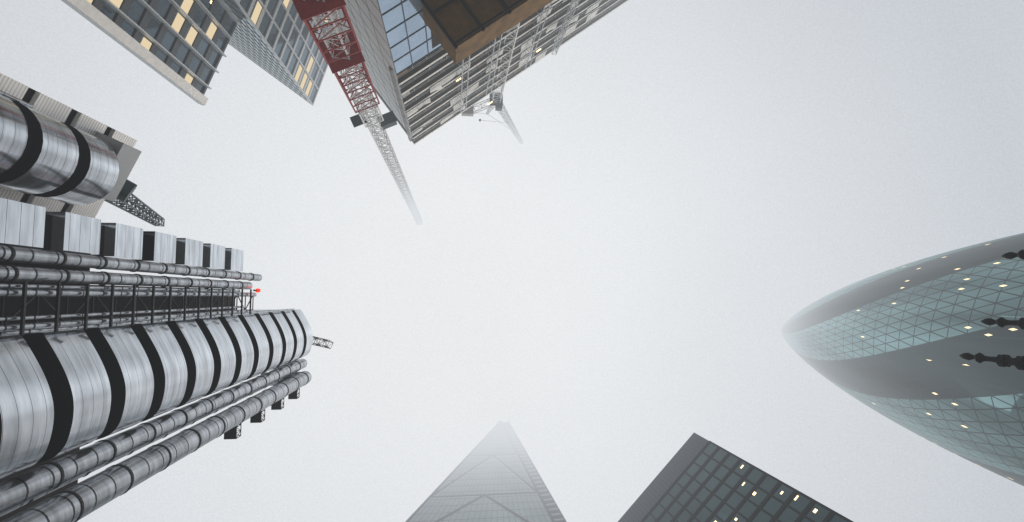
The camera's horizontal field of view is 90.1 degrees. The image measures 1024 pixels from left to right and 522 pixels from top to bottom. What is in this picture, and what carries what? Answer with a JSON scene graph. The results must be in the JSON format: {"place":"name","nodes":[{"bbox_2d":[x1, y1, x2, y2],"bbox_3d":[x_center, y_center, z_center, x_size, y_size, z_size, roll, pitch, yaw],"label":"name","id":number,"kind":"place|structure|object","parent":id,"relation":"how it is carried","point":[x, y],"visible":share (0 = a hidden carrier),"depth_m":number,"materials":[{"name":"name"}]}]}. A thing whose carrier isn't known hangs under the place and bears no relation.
{"place":"outdoors","nodes":[
{"label":"outdoors","id":0,"kind":"place"},
{"bbox_2d":[0,73,332,521],"bbox_3d":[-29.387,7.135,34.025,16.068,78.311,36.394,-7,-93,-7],"label":"building","id":1,"kind":"structure","parent":0,"point":[83,361],"depth_m":30.52,"materials":[{"name":"metal"}]},
{"bbox_2d":[0,0,1023,521],"label":"sky","id":2,"kind":"structure","parent":0,"point":[617,284],"materials":[{"name":"white"}]},
{"bbox_2d":[781,233,1023,485],"bbox_3d":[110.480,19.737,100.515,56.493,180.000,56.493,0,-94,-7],"label":"skyscraper","id":3,"kind":"structure","parent":0,"point":[893,344],"depth_m":104.76,"materials":[{"name":"grey glass"}]},
{"label":"ground","id":4,"kind":"structure","parent":0,"visible":0},
{"bbox_2d":[61,0,334,105],"bbox_3d":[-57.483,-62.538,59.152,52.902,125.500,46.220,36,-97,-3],"label":"building","id":5,"kind":"structure","parent":4,"relation":"on","point":[181,45],"depth_m":85.00,"materials":[{"name":"grey glass"}]},
{"bbox_2d":[292,0,421,224],"bbox_3d":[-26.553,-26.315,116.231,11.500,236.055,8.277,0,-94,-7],"label":"tower crane mast","id":6,"kind":"object","parent":4,"relation":"on","point":[340,52],"visible":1,"depth_m":70.55,"materials":[{"name":"metal"}]},
{"bbox_2d":[326,0,628,144],"bbox_3d":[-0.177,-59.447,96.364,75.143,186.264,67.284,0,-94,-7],"label":"tower under construction","id":7,"kind":"structure","parent":4,"relation":"on","point":[432,66],"depth_m":93.89,"materials":[{"name":"grey metal"}]},
{"bbox_2d":[405,421,566,521],"bbox_3d":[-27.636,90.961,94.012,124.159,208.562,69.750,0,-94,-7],"label":"skyscraper","id":8,"kind":"structure","parent":4,"relation":"on","point":[494,475],"depth_m":150.66,"materials":[{"name":"grey glass"}]},
{"bbox_2d":[618,433,852,521],"bbox_3d":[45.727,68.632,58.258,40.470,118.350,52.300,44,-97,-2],"label":"skyscraper","id":9,"kind":"structure","parent":4,"relation":"on","point":[698,478],"depth_m":99.60,"materials":[{"name":"grey glass"}]},
{"bbox_2d":[959,249,1023,369],"bbox_3d":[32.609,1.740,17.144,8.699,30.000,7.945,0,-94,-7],"label":"finials","id":10,"kind":"object","parent":4,"relation":"on","point":[1004,360],"visible":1,"depth_m":29.84,"materials":[{"name":"stone"}]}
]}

